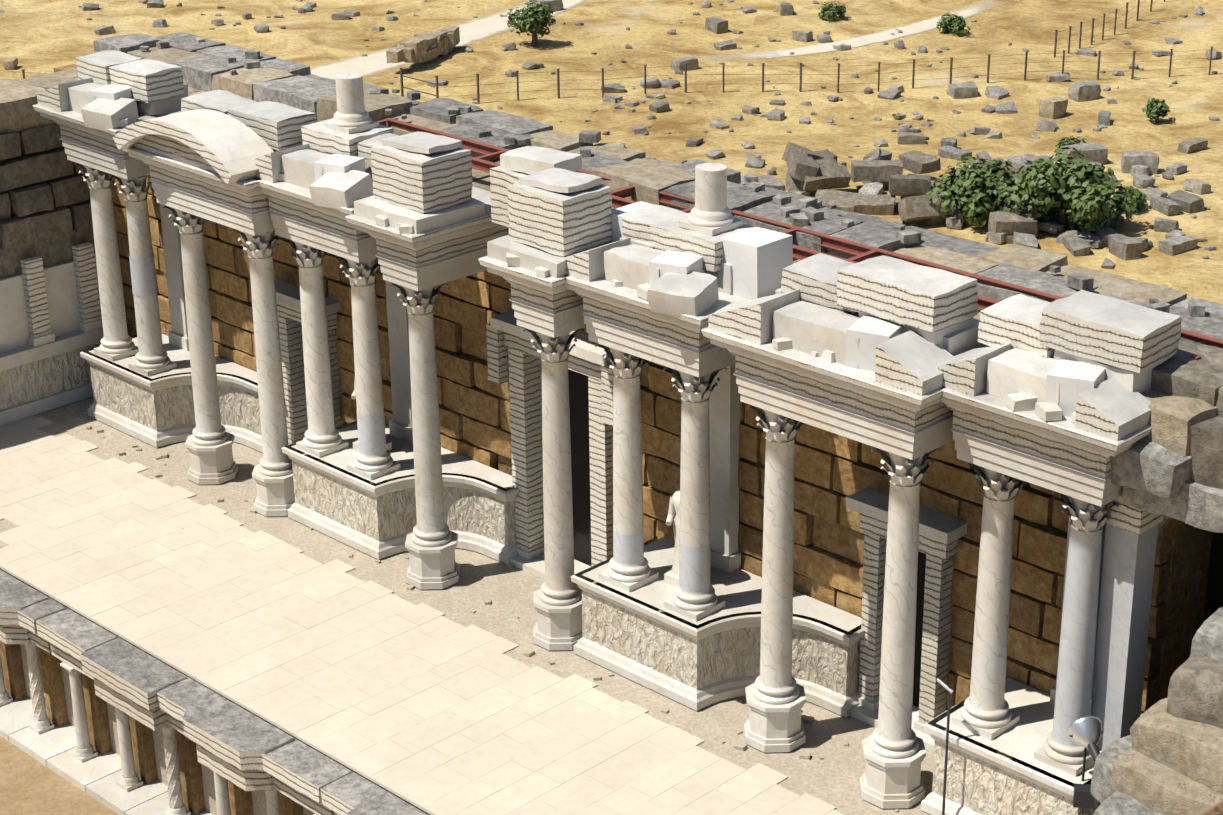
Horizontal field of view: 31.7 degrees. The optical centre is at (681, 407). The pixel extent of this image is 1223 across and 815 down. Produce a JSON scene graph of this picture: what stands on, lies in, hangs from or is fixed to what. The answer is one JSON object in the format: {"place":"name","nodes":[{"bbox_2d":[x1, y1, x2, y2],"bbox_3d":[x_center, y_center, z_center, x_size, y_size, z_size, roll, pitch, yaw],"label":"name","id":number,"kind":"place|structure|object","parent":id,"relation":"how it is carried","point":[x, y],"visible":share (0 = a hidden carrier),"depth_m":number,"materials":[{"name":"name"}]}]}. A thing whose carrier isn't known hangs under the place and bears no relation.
{"place":"outdoors","nodes":[
{"label":"outdoors","id":0,"kind":"place"},
{"bbox_2d":[0,397,1071,814],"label":"stage floor","id":1,"kind":"structure","parent":0,"point":[464,695],"depth_m":39.63,"materials":[{"name":"beige stone"}]},
{"bbox_2d":[80,334,262,452],"bbox_3d":[-11.224,-0.131,48.918,5.380,1.600,1.990,19,29,39],"label":"podium","id":2,"kind":"object","parent":1,"relation":"on","point":[156,410],"visible":0.58,"depth_m":48.69,"materials":[{"name":"stone"}]},
{"bbox_2d":[73,163,138,360],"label":"column","id":3,"kind":"structure","parent":2,"relation":"on","point":[117,342],"depth_m":48.59,"materials":[{"name":"stone"}]},
{"bbox_2d":[33,50,187,179],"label":"entablature","id":4,"kind":"structure","parent":3,"relation":"on","point":[100,103],"depth_m":46.50,"materials":[{"name":"stone"}]},
{"bbox_2d":[110,174,176,376],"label":"column","id":5,"kind":"structure","parent":2,"relation":"on","point":[152,358],"depth_m":47.67,"materials":[{"name":"stone"}]},
{"bbox_2d":[163,206,237,484],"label":"column","id":6,"kind":"structure","parent":1,"relation":"on","point":[209,442],"depth_m":45.96,"materials":[{"name":"stone"}]},
{"bbox_2d":[113,90,316,235],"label":"arched pediment","id":7,"kind":"structure","parent":6,"relation":"on","point":[197,154],"depth_m":42.88,"materials":[{"name":"stone"}]},
{"bbox_2d":[233,229,294,516],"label":"column","id":8,"kind":"structure","parent":1,"relation":"on","point":[272,474],"depth_m":44.34,"materials":[{"name":"stone"}]},
{"bbox_2d":[281,381,518,564],"bbox_3d":[-5.644,1.029,43.582,5.080,3.468,2.240,19,29,39],"label":"podium","id":9,"kind":"object","parent":1,"relation":"on","point":[335,498],"visible":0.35,"depth_m":43.46,"materials":[{"name":"stone"}]},
{"bbox_2d":[281,238,348,457],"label":"column","id":10,"kind":"structure","parent":9,"relation":"on","point":[322,437],"depth_m":43.49,"materials":[{"name":"stone"}]},
{"bbox_2d":[252,73,398,262],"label":"entablature","id":11,"kind":"structure","parent":10,"relation":"on","point":[316,184],"depth_m":41.47,"materials":[{"name":"stone"}]},
{"bbox_2d":[333,255,400,479],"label":"column","id":12,"kind":"structure","parent":9,"relation":"on","point":[373,459],"depth_m":42.43,"materials":[{"name":"stone"}]},
{"bbox_2d":[390,283,459,589],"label":"column","id":13,"kind":"structure","parent":1,"relation":"on","point":[431,542],"depth_m":41.31,"materials":[{"name":"stone"}]},
{"bbox_2d":[345,131,508,290],"bbox_3d":[-4.523,-3.776,40.000,1.900,2.689,2.917,19,29,39],"label":"entablature","id":14,"kind":"object","parent":13,"relation":"on","point":[422,215],"visible":0.96,"depth_m":39.25,"materials":[{"name":"stone"}]},
{"bbox_2d":[523,328,584,650],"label":"column","id":15,"kind":"structure","parent":1,"relation":"on","point":[557,600],"depth_m":38.97,"materials":[{"name":"stone"}]},
{"bbox_2d":[478,146,652,337],"bbox_3d":[-2.142,-2.942,37.952,3.657,2.686,2.901,19,29,39],"label":"entablature","id":16,"kind":"object","parent":15,"relation":"on","point":[551,209],"visible":0.73,"depth_m":36.99,"materials":[{"name":"stone"}]},
{"bbox_2d":[570,491,863,717],"bbox_3d":[0.662,3.258,38.097,5.180,3.468,2.290,19,29,39],"label":"podium","id":17,"kind":"object","parent":1,"relation":"on","point":[635,635],"visible":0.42,"depth_m":37.97,"materials":[{"name":"stone"}]},
{"bbox_2d":[595,344,658,591],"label":"column","id":18,"kind":"structure","parent":17,"relation":"on","point":[629,569],"depth_m":37.91,"materials":[{"name":"stone"}]},
{"bbox_2d":[663,367,727,620],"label":"column","id":19,"kind":"structure","parent":17,"relation":"on","point":[695,597],"depth_m":36.87,"materials":[{"name":"stone"}]},
{"bbox_2d":[563,163,792,376],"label":"entablature","id":20,"kind":"structure","parent":19,"relation":"on","point":[659,284],"depth_m":35.62,"materials":[{"name":"stone"}]},
{"bbox_2d":[744,405,805,752],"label":"column","id":21,"kind":"structure","parent":1,"relation":"on","point":[775,697],"depth_m":35.72,"materials":[{"name":"stone"}]},
{"bbox_2d":[701,253,987,459],"bbox_3d":[2.885,-1.081,33.644,4.350,2.482,2.900,19,29,39],"label":"entablature","id":22,"kind":"object","parent":21,"relation":"on","point":[859,351],"visible":0.98,"depth_m":32.69,"materials":[{"name":"stone"}]},
{"bbox_2d":[859,447,941,808],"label":"column","id":23,"kind":"structure","parent":1,"relation":"on","point":[893,748],"depth_m":34.11,"materials":[{"name":"stone"}]},
{"bbox_2d":[936,678,952,814],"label":"lamp pole","id":24,"kind":"object","parent":1,"relation":"on","point":[944,685],"visible":1,"depth_m":33.64,"materials":[{"name":"grey metal"}]},
{"bbox_2d":[921,678,1097,814],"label":"podium","id":25,"kind":"object","parent":1,"relation":"on","point":[984,777],"visible":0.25,"depth_m":33.82,"materials":[{"name":"stone"}]},
{"bbox_2d":[952,462,1025,739],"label":"column","id":26,"kind":"structure","parent":25,"relation":"on","point":[985,712],"depth_m":33.21,"materials":[{"name":"stone"}]},
{"bbox_2d":[1034,491,1118,776],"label":"column","id":27,"kind":"structure","parent":25,"relation":"on","point":[1060,749],"depth_m":32.16,"materials":[{"name":"stone"}]},
{"bbox_2d":[935,290,1180,506],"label":"entablature","id":28,"kind":"structure","parent":27,"relation":"on","point":[1044,394],"depth_m":30.94,"materials":[{"name":"stone"}]},
{"bbox_2d":[1067,716,1103,813],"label":"floodlight","id":29,"kind":"object","parent":25,"relation":"on","point":[1085,732],"visible":0.98,"depth_m":32.12,"materials":[{"name":"silver metal"}]},
{"bbox_2d":[0,0,1222,814],"bbox_3d":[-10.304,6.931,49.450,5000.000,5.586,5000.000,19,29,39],"label":"ground","id":30,"kind":"structure","parent":0,"point":[40,36],"depth_m":117.13,"materials":[{"name":"yellow soil"}]},
{"bbox_2d":[0,68,119,425],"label":"side wall","id":31,"kind":"structure","parent":30,"relation":"on","point":[51,326],"depth_m":49.79,"materials":[{"name":"stone"}]},
{"bbox_2d":[0,568,429,814],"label":"stage front colonnade","id":32,"kind":"object","parent":30,"relation":"on","point":[241,752],"visible":0.83,"depth_m":39.88,"materials":[{"name":"stone"}]},
{"bbox_2d":[506,0,555,46],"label":"tree","id":33,"kind":"object","parent":30,"relation":"on","point":[533,19],"visible":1,"depth_m":121.66,"materials":[{"name":"green plant"}]},
{"bbox_2d":[2,0,1212,103],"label":"fence","id":34,"kind":"object","parent":30,"relation":"on","point":[723,74],"visible":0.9,"depth_m":113.28,"materials":[{"name":"brown wood"}]},
{"bbox_2d":[0,0,1221,268],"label":"field stones","id":35,"kind":"object","parent":30,"relation":"on","point":[816,174],"visible":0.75,"depth_m":97.73,"materials":[{"name":"grey stone"}]},
{"bbox_2d":[53,64,1222,782],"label":"back wall","id":36,"kind":"structure","parent":30,"relation":"on","point":[833,470],"depth_m":38.12,"materials":[{"name":"stone"}]},
{"bbox_2d":[275,280,966,752],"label":"door frames","id":37,"kind":"structure","parent":36,"relation":"attached to","point":[513,356],"depth_m":40.75,"materials":[{"name":"stone"}]},
{"bbox_2d":[93,32,1222,345],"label":"wall top blocks","id":38,"kind":"structure","parent":36,"relation":"on","point":[237,70],"depth_m":39.76,"materials":[{"name":"grey stone"}]},
{"bbox_2d":[377,118,1222,359],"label":"steel frame","id":39,"kind":"object","parent":38,"relation":"on","point":[488,159],"visible":0.15,"depth_m":36.41,"materials":[{"name":"red metal"}]},
{"bbox_2d":[160,204,1163,752],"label":"pilasters","id":40,"kind":"object","parent":36,"relation":"attached to","point":[1126,564],"visible":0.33,"depth_m":33.13,"materials":[{"name":"stone"}]},
{"bbox_2d":[311,0,1006,79],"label":"dirt paths","id":41,"kind":"structure","parent":30,"relation":"on","point":[470,32],"depth_m":123.70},
{"bbox_2d":[818,1,845,20],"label":"bush","id":42,"kind":"object","parent":30,"relation":"on","point":[831,11],"visible":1,"depth_m":128.31,"materials":[{"name":"green plant"}]},
{"bbox_2d":[936,11,970,36],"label":"bush","id":43,"kind":"object","parent":30,"relation":"on","point":[955,23],"visible":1,"depth_m":125.59,"materials":[{"name":"green plant"}]},
{"bbox_2d":[926,156,1028,226],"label":"bush","id":44,"kind":"object","parent":30,"relation":"on","point":[965,179],"visible":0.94,"depth_m":89.32,"materials":[{"name":"green plant"}]},
{"bbox_2d":[1054,136,1087,153],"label":"bush","id":45,"kind":"object","parent":30,"relation":"on","point":[1067,141],"visible":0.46,"depth_m":101.12,"materials":[{"name":"green plant"}]},
{"bbox_2d":[1005,147,1139,233],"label":"bush","id":46,"kind":"object","parent":30,"relation":"on","point":[1078,192],"visible":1,"depth_m":87.53,"materials":[{"name":"green plant"}]},
{"bbox_2d":[1121,186,1146,212],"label":"bush","id":47,"kind":"object","parent":30,"relation":"on","point":[1142,201],"visible":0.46,"depth_m":91.00,"materials":[{"name":"green plant"}]},
{"bbox_2d":[1142,98,1170,122],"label":"bush","id":48,"kind":"object","parent":30,"relation":"on","point":[1155,109],"visible":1,"depth_m":106.11,"materials":[{"name":"green plant"}]},
{"bbox_2d":[1091,339,1222,814],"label":"ruined stone wall","id":49,"kind":"structure","parent":30,"relation":"on","point":[1165,757],"depth_m":30.19,"materials":[{"name":"grey stone"}]},
{"bbox_2d":[1200,801,1222,814],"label":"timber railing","id":50,"kind":"object","parent":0,"point":[1216,809],"visible":1,"depth_m":18.39,"materials":[{"name":"brown wood"}]}
]}

